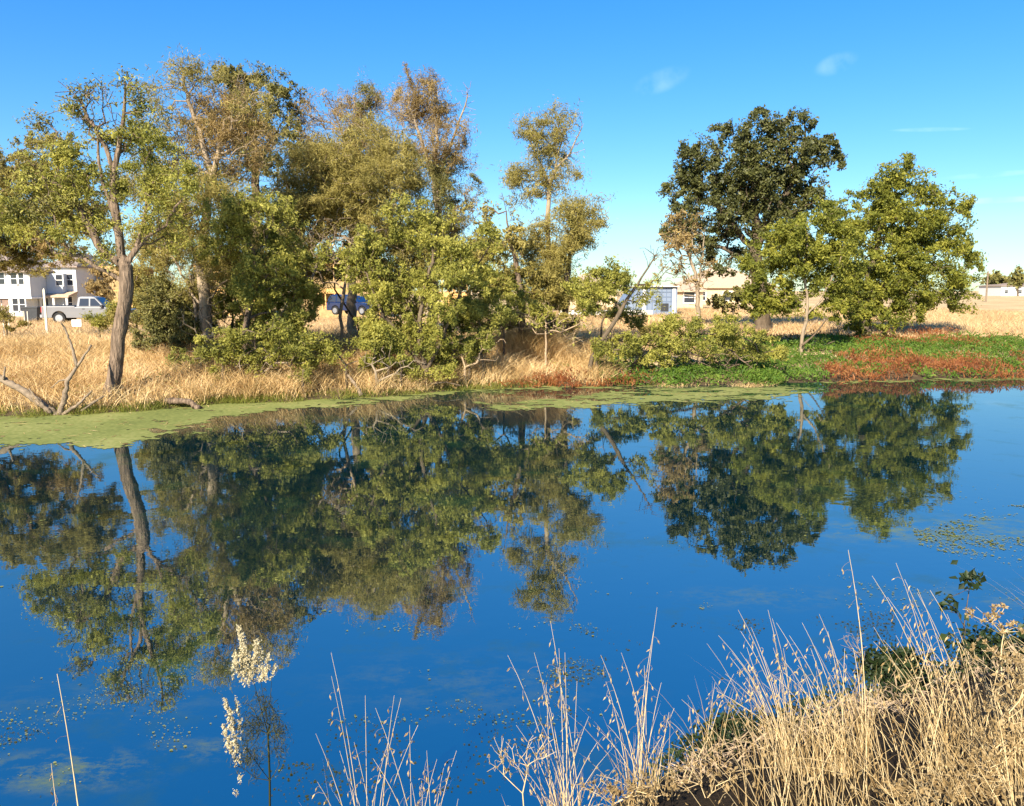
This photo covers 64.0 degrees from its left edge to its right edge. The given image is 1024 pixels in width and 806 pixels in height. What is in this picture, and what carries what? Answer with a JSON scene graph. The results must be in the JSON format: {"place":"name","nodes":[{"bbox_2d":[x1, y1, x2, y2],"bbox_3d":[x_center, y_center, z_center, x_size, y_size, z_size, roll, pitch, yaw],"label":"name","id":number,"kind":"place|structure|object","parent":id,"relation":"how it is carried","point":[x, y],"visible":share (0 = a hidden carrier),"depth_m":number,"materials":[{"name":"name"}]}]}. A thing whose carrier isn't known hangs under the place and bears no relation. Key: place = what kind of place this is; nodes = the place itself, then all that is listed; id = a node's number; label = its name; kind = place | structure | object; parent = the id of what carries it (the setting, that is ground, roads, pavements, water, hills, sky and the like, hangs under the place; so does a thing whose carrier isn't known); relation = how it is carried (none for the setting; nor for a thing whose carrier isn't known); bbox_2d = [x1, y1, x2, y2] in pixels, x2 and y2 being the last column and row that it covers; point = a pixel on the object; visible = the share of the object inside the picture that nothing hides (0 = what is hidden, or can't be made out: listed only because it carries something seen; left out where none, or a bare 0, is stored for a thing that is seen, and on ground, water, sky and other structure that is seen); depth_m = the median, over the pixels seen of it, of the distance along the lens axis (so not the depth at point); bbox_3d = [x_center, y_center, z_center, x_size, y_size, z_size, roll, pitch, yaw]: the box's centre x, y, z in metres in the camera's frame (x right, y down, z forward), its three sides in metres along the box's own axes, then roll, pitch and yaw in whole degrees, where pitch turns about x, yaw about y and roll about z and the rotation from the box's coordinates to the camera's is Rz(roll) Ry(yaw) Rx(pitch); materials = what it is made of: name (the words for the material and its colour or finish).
{"place":"outdoors","nodes":[
{"label":"outdoors","id":0,"kind":"place"},
{"bbox_2d":[0,610,896,804],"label":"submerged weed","id":1,"kind":"object","parent":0,"point":[494,716],"visible":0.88,"depth_m":5.98,"materials":[{"name":"plant"}]},
{"bbox_2d":[0,378,1023,805],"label":"water","id":2,"kind":"structure","parent":0,"point":[624,522],"depth_m":9.28,"materials":[{"name":"liquid"}]},
{"bbox_2d":[0,377,1023,449],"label":"duckweed mat","id":3,"kind":"object","parent":2,"relation":"on","point":[81,428],"visible":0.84,"depth_m":21.45,"materials":[{"name":"plant"}]},
{"bbox_2d":[0,477,1023,790],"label":"duckweed flecks","id":4,"kind":"object","parent":2,"relation":"on","point":[930,535],"visible":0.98,"depth_m":8.92,"materials":[{"name":"plant"}]},
{"bbox_2d":[0,291,1023,805],"bbox_3d":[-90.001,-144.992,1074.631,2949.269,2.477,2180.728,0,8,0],"label":"ground","id":5,"kind":"structure","parent":0,"point":[992,303],"depth_m":3.86,"materials":[{"name":"soil"}]},
{"bbox_2d":[0,255,68,315],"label":"white house","id":6,"kind":"structure","parent":5,"relation":"on","point":[17,292],"depth_m":84.53,"materials":[{"name":"paint"}]},
{"bbox_2d":[0,322,104,414],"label":"dead snag","id":7,"kind":"object","parent":5,"relation":"on","point":[42,404],"visible":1,"depth_m":21.16,"materials":[{"name":"brown wood"}]},
{"bbox_2d":[0,129,110,278],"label":"evergreen tree","id":8,"kind":"object","parent":5,"relation":"on","point":[36,252],"visible":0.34,"depth_m":33.98,"materials":[{"name":"green plant"}]},
{"bbox_2d":[39,253,107,306],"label":"porch house","id":9,"kind":"structure","parent":5,"relation":"on","point":[77,275],"depth_m":88.17,"materials":[{"name":"white"}]},
{"bbox_2d":[40,296,137,322],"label":"pickup truck","id":10,"kind":"object","parent":5,"relation":"on","point":[93,304],"visible":0.57,"depth_m":57.01,"materials":[{"name":"silver metal"}]},
{"bbox_2d":[79,298,117,339],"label":"green shrub","id":11,"kind":"object","parent":5,"relation":"on","point":[96,320],"visible":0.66,"depth_m":32.53,"materials":[{"name":"green plant"}]},
{"bbox_2d":[81,267,118,300],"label":"green shrub","id":12,"kind":"object","parent":5,"relation":"on","point":[91,285],"visible":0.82,"depth_m":62.74,"materials":[{"name":"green plant"}]},
{"bbox_2d":[0,63,218,400],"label":"cottonwood tree","id":13,"kind":"object","parent":5,"relation":"on","point":[62,198],"visible":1,"depth_m":21.60,"materials":[{"name":"green plant"}]},
{"bbox_2d":[103,282,162,338],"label":"green shrub","id":14,"kind":"object","parent":5,"relation":"on","point":[111,315],"visible":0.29,"depth_m":29.57,"materials":[{"name":"green plant"}]},
{"bbox_2d":[124,206,196,311],"bbox_3d":[-14.052,-5.297,32.549,3.093,5.850,2.738,0,8,0],"label":"green shrub","id":15,"kind":"object","parent":5,"relation":"on","point":[137,273],"visible":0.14,"depth_m":32.10,"materials":[{"name":"green plant"}]},
{"bbox_2d":[130,316,202,353],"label":"green shrub","id":16,"kind":"object","parent":5,"relation":"on","point":[173,338],"visible":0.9,"depth_m":27.13,"materials":[{"name":"green plant"}]},
{"bbox_2d":[129,271,218,353],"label":"green shrub","id":17,"kind":"object","parent":5,"relation":"on","point":[158,315],"visible":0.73,"depth_m":27.55,"materials":[{"name":"green plant"}]},
{"bbox_2d":[165,344,220,372],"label":"green shrub","id":18,"kind":"object","parent":5,"relation":"on","point":[198,354],"visible":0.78,"depth_m":25.20,"materials":[{"name":"green plant"}]},
{"bbox_2d":[104,42,303,346],"bbox_3d":[-10.214,-6.476,26.935,6.666,10.366,4.670,0,8,0],"label":"willow tree","id":19,"kind":"object","parent":5,"relation":"on","point":[221,131],"visible":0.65,"depth_m":26.51,"materials":[{"name":"green plant"}]},
{"bbox_2d":[211,278,270,350],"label":"green shrub","id":20,"kind":"object","parent":5,"relation":"on","point":[219,305],"visible":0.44,"depth_m":28.36,"materials":[{"name":"green plant"}]},
{"bbox_2d":[192,58,312,249],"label":"poplar tree","id":21,"kind":"object","parent":5,"relation":"on","point":[276,89],"visible":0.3,"depth_m":35.25,"materials":[{"name":"green plant"}]},
{"bbox_2d":[184,183,325,366],"bbox_3d":[-7.785,-3.729,25.450,4.288,5.947,3.058,-4,9,-26],"label":"tree","id":22,"kind":"object","parent":5,"relation":"on","point":[235,219],"visible":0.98,"depth_m":25.16,"materials":[{"name":"green plant"}]},
{"bbox_2d":[221,624,293,805],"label":"plumed weed","id":23,"kind":"object","parent":5,"relation":"on","point":[245,663],"visible":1,"depth_m":3.72,"materials":[{"name":"plant"}]},
{"bbox_2d":[192,309,354,384],"bbox_3d":[-7.111,-1.623,24.288,4.698,2.355,2.158,0,8,0],"label":"green shrub","id":24,"kind":"object","parent":5,"relation":"on","point":[239,337],"visible":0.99,"depth_m":24.16,"materials":[{"name":"green plant"}]},
{"bbox_2d":[231,343,323,376],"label":"green shrub","id":25,"kind":"object","parent":5,"relation":"on","point":[240,350],"visible":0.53,"depth_m":24.74,"materials":[{"name":"green plant"}]},
{"bbox_2d":[0,378,556,417],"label":"green shore grass","id":26,"kind":"structure","parent":5,"relation":"on","point":[158,405],"depth_m":23.52,"materials":[{"name":"plant"}]},
{"bbox_2d":[244,273,325,327],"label":"green shrub","id":27,"kind":"object","parent":5,"relation":"on","point":[313,305],"visible":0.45,"depth_m":26.95,"materials":[{"name":"green plant"}]},
{"bbox_2d":[0,314,596,347],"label":"field grass","id":28,"kind":"structure","parent":5,"relation":"on","point":[89,329],"depth_m":45.69,"materials":[{"name":"plant"}]},
{"bbox_2d":[0,321,637,412],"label":"dry bank grass","id":29,"kind":"structure","parent":5,"relation":"on","point":[35,368],"depth_m":25.23,"materials":[{"name":"plant"}]},
{"bbox_2d":[301,232,376,348],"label":"tree","id":30,"kind":"object","parent":5,"relation":"on","point":[343,288],"visible":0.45,"depth_m":29.77,"materials":[{"name":"green plant"}]},
{"bbox_2d":[311,337,374,387],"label":"green shrub","id":31,"kind":"object","parent":5,"relation":"on","point":[336,350],"visible":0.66,"depth_m":25.04,"materials":[{"name":"green plant"}]},
{"bbox_2d":[287,66,400,335],"bbox_3d":[-7.382,-8.722,36.277,5.156,11.866,4.242,0,8,0],"label":"willow tree","id":32,"kind":"object","parent":5,"relation":"on","point":[370,103],"visible":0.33,"depth_m":35.61,"materials":[{"name":"green plant"}]},
{"bbox_2d":[301,244,388,317],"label":"house","id":33,"kind":"structure","parent":5,"relation":"on","point":[323,311],"depth_m":75.46,"materials":[{"name":"paint"}]},
{"bbox_2d":[326,294,377,314],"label":"parked car","id":34,"kind":"object","parent":5,"relation":"on","point":[333,305],"visible":0.45,"depth_m":68.12,"materials":[{"name":"blue paint"}]},
{"bbox_2d":[249,103,460,342],"bbox_3d":[-5.987,-6.372,30.075,8.310,9.055,4.910,0,8,0],"label":"willow tree","id":35,"kind":"object","parent":5,"relation":"on","point":[379,176],"visible":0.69,"depth_m":29.24,"materials":[{"name":"green plant"}]},
{"bbox_2d":[315,226,398,336],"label":"tree","id":36,"kind":"object","parent":5,"relation":"on","point":[332,276],"visible":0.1,"depth_m":32.29,"materials":[{"name":"green plant"}]},
{"bbox_2d":[312,654,422,805],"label":"wild oat clump","id":37,"kind":"object","parent":5,"relation":"on","point":[313,796],"visible":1,"depth_m":3.36,"materials":[{"name":"plant"}]},
{"bbox_2d":[314,86,440,332],"bbox_3d":[-5.376,-7.550,33.274,5.049,10.389,2.292,0,8,0],"label":"tree","id":38,"kind":"object","parent":5,"relation":"on","point":[341,106],"visible":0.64,"depth_m":32.73,"materials":[{"name":"green plant"}]},
{"bbox_2d":[344,318,412,383],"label":"green shrub","id":39,"kind":"object","parent":5,"relation":"on","point":[380,332],"visible":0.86,"depth_m":25.47,"materials":[{"name":"green plant"}]},
{"bbox_2d":[362,335,420,387],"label":"green shrub","id":40,"kind":"object","parent":5,"relation":"on","point":[407,361],"visible":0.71,"depth_m":25.67,"materials":[{"name":"green plant"}]},
{"bbox_2d":[359,249,431,324],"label":"green shrub","id":41,"kind":"object","parent":5,"relation":"on","point":[416,306],"visible":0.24,"depth_m":27.63,"materials":[{"name":"green plant"}]},
{"bbox_2d":[311,192,507,384],"bbox_3d":[-3.320,-3.628,26.150,6.383,6.147,3.303,0,8,0],"label":"walnut tree","id":42,"kind":"object","parent":5,"relation":"on","point":[451,249],"visible":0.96,"depth_m":25.84,"materials":[{"name":"green plant"}]},
{"bbox_2d":[364,708,457,805],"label":"wild oat clump","id":43,"kind":"object","parent":5,"relation":"on","point":[434,790],"visible":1,"depth_m":3.24,"materials":[{"name":"plant"}]},
{"bbox_2d":[395,360,458,382],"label":"green shrub","id":44,"kind":"object","parent":5,"relation":"on","point":[448,369],"visible":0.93,"depth_m":25.89,"materials":[{"name":"green plant"}]},
{"bbox_2d":[375,61,491,326],"bbox_3d":[-3.357,-8.515,35.453,4.912,11.681,4.472,1,8,9],"label":"willow tree","id":45,"kind":"object","parent":5,"relation":"on","point":[442,174],"visible":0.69,"depth_m":34.66,"materials":[{"name":"green plant"}]},
{"bbox_2d":[409,294,483,347],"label":"green shrub","id":46,"kind":"object","parent":5,"relation":"on","point":[460,324],"visible":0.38,"depth_m":28.57,"materials":[{"name":"green plant"}]},
{"bbox_2d":[420,334,496,379],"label":"green shrub","id":47,"kind":"object","parent":5,"relation":"on","point":[449,352],"visible":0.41,"depth_m":26.99,"materials":[{"name":"green plant"}]},
{"bbox_2d":[438,298,515,383],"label":"green shrub","id":48,"kind":"object","parent":5,"relation":"on","point":[497,319],"visible":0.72,"depth_m":26.80,"materials":[{"name":"green plant"}]},
{"bbox_2d":[458,236,530,328],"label":"tree","id":49,"kind":"object","parent":5,"relation":"on","point":[492,256],"visible":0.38,"depth_m":29.21,"materials":[{"name":"green plant"}]},
{"bbox_2d":[452,281,555,360],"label":"tree","id":50,"kind":"object","parent":5,"relation":"on","point":[534,307],"visible":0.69,"depth_m":28.59,"materials":[{"name":"green plant"}]},
{"bbox_2d":[454,194,555,346],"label":"tree","id":51,"kind":"object","parent":5,"relation":"on","point":[514,242],"visible":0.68,"depth_m":29.44,"materials":[{"name":"green plant"}]},
{"bbox_2d":[455,325,587,368],"bbox_3d":[0.591,-2.244,30.837,6.668,1.712,6.350,7,11,43],"label":"tawny grass mound","id":52,"kind":"object","parent":5,"relation":"on","point":[532,342],"visible":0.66,"depth_m":29.68,"materials":[{"name":"plant"}]},
{"bbox_2d":[487,736,557,805],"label":"dried weed","id":53,"kind":"object","parent":5,"relation":"on","point":[503,761],"visible":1,"depth_m":3.12,"materials":[{"name":"beige plant"}]},
{"bbox_2d":[469,312,586,336],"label":"green shrub","id":54,"kind":"object","parent":5,"relation":"on","point":[571,324],"visible":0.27,"depth_m":31.48,"materials":[{"name":"green plant"}]},
{"bbox_2d":[491,89,593,328],"bbox_3d":[1.160,-6.766,31.452,4.046,10.122,2.754,2,8,13],"label":"willow tree","id":55,"kind":"object","parent":5,"relation":"on","point":[535,136],"visible":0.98,"depth_m":30.86,"materials":[{"name":"green plant"}]},
{"bbox_2d":[488,295,607,366],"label":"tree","id":56,"kind":"object","parent":5,"relation":"on","point":[557,324],"visible":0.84,"depth_m":28.79,"materials":[{"name":"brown plant"}]},
{"bbox_2d":[525,268,593,331],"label":"green shrub","id":57,"kind":"object","parent":5,"relation":"on","point":[561,297],"visible":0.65,"depth_m":30.08,"materials":[{"name":"green plant"}]},
{"bbox_2d":[502,621,622,805],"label":"wild oat clump","id":58,"kind":"object","parent":5,"relation":"on","point":[563,797],"visible":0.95,"depth_m":3.33,"materials":[{"name":"plant"}]},
{"bbox_2d":[508,181,617,345],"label":"willow tree","id":59,"kind":"object","parent":5,"relation":"on","point":[577,237],"visible":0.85,"depth_m":30.13,"materials":[{"name":"green plant"}]},
{"bbox_2d":[478,363,666,387],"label":"rusty water plants","id":60,"kind":"object","parent":5,"relation":"on","point":[559,376],"visible":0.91,"depth_m":27.65,"materials":[{"name":"brown plant"}]},
{"bbox_2d":[574,281,651,336],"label":"green shrub","id":61,"kind":"object","parent":5,"relation":"on","point":[637,320],"visible":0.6,"depth_m":30.79,"materials":[{"name":"green plant"}]},
{"bbox_2d":[588,330,642,372],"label":"green shrub","id":62,"kind":"object","parent":5,"relation":"on","point":[599,347],"visible":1,"depth_m":28.04,"materials":[{"name":"green plant"}]},
{"bbox_2d":[560,243,687,374],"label":"leaning tree","id":63,"kind":"object","parent":5,"relation":"on","point":[615,278],"visible":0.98,"depth_m":28.12,"materials":[{"name":"green plant"}]},
{"bbox_2d":[571,767,678,805],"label":"dried weed","id":64,"kind":"object","parent":5,"relation":"on","point":[613,790],"visible":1,"depth_m":3.02,"materials":[{"name":"beige plant"}]},
{"bbox_2d":[567,610,706,805],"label":"wild oat clump","id":65,"kind":"object","parent":5,"relation":"on","point":[640,751],"visible":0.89,"depth_m":3.43,"materials":[{"name":"plant"}]},
{"bbox_2d":[618,286,680,314],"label":"house","id":66,"kind":"structure","parent":5,"relation":"on","point":[668,294],"depth_m":69.45,"materials":[{"name":"paint"}]},
{"bbox_2d":[653,208,717,331],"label":"dead tree","id":67,"kind":"object","parent":5,"relation":"on","point":[684,238],"visible":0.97,"depth_m":38.36,"materials":[{"name":"brown plant"}]},
{"bbox_2d":[672,283,707,308],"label":"tan house","id":68,"kind":"structure","parent":5,"relation":"on","point":[685,301],"depth_m":94.24,"materials":[{"name":"paint"}]},
{"bbox_2d":[595,353,787,386],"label":"green water plants","id":69,"kind":"object","parent":5,"relation":"on","point":[677,373],"visible":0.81,"depth_m":28.38,"materials":[{"name":"green plant"}]},
{"bbox_2d":[604,306,788,372],"bbox_3d":[6.373,-2.105,28.754,6.729,2.643,2.248,0,8,0],"label":"shrub","id":70,"kind":"object","parent":5,"relation":"on","point":[667,327],"visible":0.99,"depth_m":28.59,"materials":[{"name":"green plant"}]},
{"bbox_2d":[653,756,750,804],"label":"dried weed","id":71,"kind":"object","parent":5,"relation":"on","point":[674,785],"visible":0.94,"depth_m":3.23,"materials":[{"name":"beige plant"}]},
{"bbox_2d":[651,674,762,778],"bbox_3d":[0.901,1.560,3.798,0.545,0.550,0.511,0,8,0],"label":"wild oat clump","id":72,"kind":"object","parent":5,"relation":"on","point":[710,753],"visible":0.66,"depth_m":3.87,"materials":[{"name":"plant"}]},
{"bbox_2d":[671,267,777,303],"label":"tan house","id":73,"kind":"structure","parent":5,"relation":"on","point":[721,285],"depth_m":119.59,"materials":[{"name":"paint"}]},
{"bbox_2d":[705,286,764,322],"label":"green shrub","id":74,"kind":"object","parent":5,"relation":"on","point":[718,302],"visible":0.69,"depth_m":41.27,"materials":[{"name":"green plant"}]},
{"bbox_2d":[694,699,789,760],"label":"dark bush","id":75,"kind":"object","parent":5,"relation":"on","point":[719,725],"visible":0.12,"depth_m":4.72,"materials":[{"name":"green plant"}]},
{"bbox_2d":[656,104,847,330],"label":"oak tree","id":76,"kind":"object","parent":5,"relation":"on","point":[755,188],"visible":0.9,"depth_m":45.10,"materials":[{"name":"green plant"}]},
{"bbox_2d":[697,610,850,782],"bbox_3d":[1.069,1.211,3.356,0.628,0.795,0.574,0,8,0],"label":"wild oat clump","id":77,"kind":"object","parent":5,"relation":"on","point":[787,759],"visible":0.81,"depth_m":3.41,"materials":[{"name":"plant"}]},
{"bbox_2d":[736,192,877,353],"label":"walnut tree","id":78,"kind":"object","parent":5,"relation":"on","point":[802,253],"visible":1,"depth_m":34.77,"materials":[{"name":"green plant"}]},
{"bbox_2d":[629,639,1023,793],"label":"dark bank plants","id":79,"kind":"object","parent":5,"relation":"on","point":[677,754],"visible":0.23,"depth_m":4.66,"materials":[{"name":"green plant"}]},
{"bbox_2d":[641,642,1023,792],"bbox_3d":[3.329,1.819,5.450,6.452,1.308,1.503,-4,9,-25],"label":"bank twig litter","id":80,"kind":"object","parent":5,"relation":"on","point":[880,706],"visible":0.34,"depth_m":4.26,"materials":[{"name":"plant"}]},
{"bbox_2d":[646,670,1023,805],"bbox_3d":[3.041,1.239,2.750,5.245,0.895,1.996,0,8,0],"label":"dry grass","id":81,"kind":"structure","parent":5,"relation":"on","point":[835,774],"depth_m":3.02,"materials":[{"name":"plant"}]},
{"bbox_2d":[774,617,904,791],"bbox_3d":[1.307,1.190,3.331,0.539,0.699,0.505,-4,9,-25],"label":"wild oat clump","id":82,"kind":"object","parent":5,"relation":"on","point":[848,768],"visible":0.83,"depth_m":3.30,"materials":[{"name":"plant"}]},
{"bbox_2d":[672,631,1023,805],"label":"dry stems","id":83,"kind":"object","parent":5,"relation":"on","point":[925,745],"visible":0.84,"depth_m":2.87,"materials":[{"name":"plant"}]},
{"bbox_2d":[688,639,1023,805],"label":"oat husks","id":84,"kind":"object","parent":83,"relation":"attached to","point":[875,763],"visible":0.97,"depth_m":2.70,"materials":[{"name":"plant"}]},
{"bbox_2d":[686,330,1023,383],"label":"green water plants","id":85,"kind":"object","parent":5,"relation":"on","point":[798,359],"visible":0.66,"depth_m":34.94,"materials":[{"name":"green plant"}]},
{"bbox_2d":[827,551,887,751],"bbox_3d":[1.528,1.100,3.515,0.359,0.947,0.424,0,8,0],"label":"wild oat clump","id":86,"kind":"object","parent":5,"relation":"on","point":[861,732],"visible":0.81,"depth_m":3.59,"materials":[{"name":"plant"}]},
{"bbox_2d":[842,300,906,336],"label":"green shrub","id":87,"kind":"object","parent":5,"relation":"on","point":[883,314],"visible":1,"depth_m":39.40,"materials":[{"name":"green plant"}]},
{"bbox_2d":[749,324,1021,358],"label":"rusty water plants","id":88,"kind":"object","parent":5,"relation":"on","point":[912,337],"visible":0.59,"depth_m":39.25,"materials":[{"name":"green plant"}]},
{"bbox_2d":[842,635,946,701],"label":"dark bush","id":89,"kind":"object","parent":5,"relation":"on","point":[879,659],"visible":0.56,"depth_m":5.11,"materials":[{"name":"green plant"}]},
{"bbox_2d":[821,150,988,334],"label":"walnut tree","id":90,"kind":"object","parent":5,"relation":"on","point":[909,246],"visible":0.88,"depth_m":41.71,"materials":[{"name":"green plant"}]},
{"bbox_2d":[814,347,1023,383],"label":"rusty water plants","id":91,"kind":"object","parent":5,"relation":"on","point":[935,363],"visible":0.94,"depth_m":30.57,"materials":[{"name":"red plant"}]},
{"bbox_2d":[850,564,1019,778],"bbox_3d":[1.677,1.056,3.199,0.640,0.905,0.608,4,9,27],"label":"wild oat clump","id":92,"kind":"object","parent":5,"relation":"on","point":[942,731],"visible":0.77,"depth_m":3.28,"materials":[{"name":"plant"}]},
{"bbox_2d":[873,751,1018,805],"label":"dried weed","id":93,"kind":"object","parent":5,"relation":"on","point":[968,792],"visible":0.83,"depth_m":2.69,"materials":[{"name":"beige plant"}]},
{"bbox_2d":[935,560,986,712],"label":"oak sapling","id":94,"kind":"object","parent":5,"relation":"on","point":[966,576],"visible":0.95,"depth_m":3.75,"materials":[{"name":"green plant"}]},
{"bbox_2d":[909,592,1023,788],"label":"wild oat clump","id":95,"kind":"object","parent":5,"relation":"on","point":[970,710],"visible":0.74,"depth_m":3.19,"materials":[{"name":"plant"}]},
{"bbox_2d":[947,622,1023,677],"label":"dark bush","id":96,"kind":"object","parent":5,"relation":"on","point":[984,636],"visible":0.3,"depth_m":5.31,"materials":[{"name":"green plant"}]},
{"bbox_2d":[948,645,1023,805],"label":"dried weed","id":97,"kind":"object","parent":5,"relation":"on","point":[1018,688],"visible":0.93,"depth_m":2.66,"materials":[{"name":"beige plant"}]},
{"bbox_2d":[960,632,1023,778],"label":"wild oat clump","id":98,"kind":"object","parent":5,"relation":"on","point":[1021,725],"visible":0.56,"depth_m":3.21,"materials":[{"name":"plant"}]},
{"bbox_2d":[963,602,1023,804],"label":"dried weed","id":99,"kind":"object","parent":5,"relation":"on","point":[1000,625],"visible":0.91,"depth_m":2.84,"materials":[{"name":"beige plant"}]},
{"bbox_2d":[978,283,1023,295],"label":"white building","id":100,"kind":"structure","parent":5,"relation":"on","point":[1002,289],"depth_m":287.75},
{"bbox_2d":[0,0,1023,290],"label":"sky","id":101,"kind":"structure","parent":0,"point":[941,82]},
{"bbox_2d":[541,306,1023,356],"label":"field grass","id":102,"kind":"structure","parent":0,"point":[934,318],"depth_m":52.27,"materials":[{"name":"plant"}]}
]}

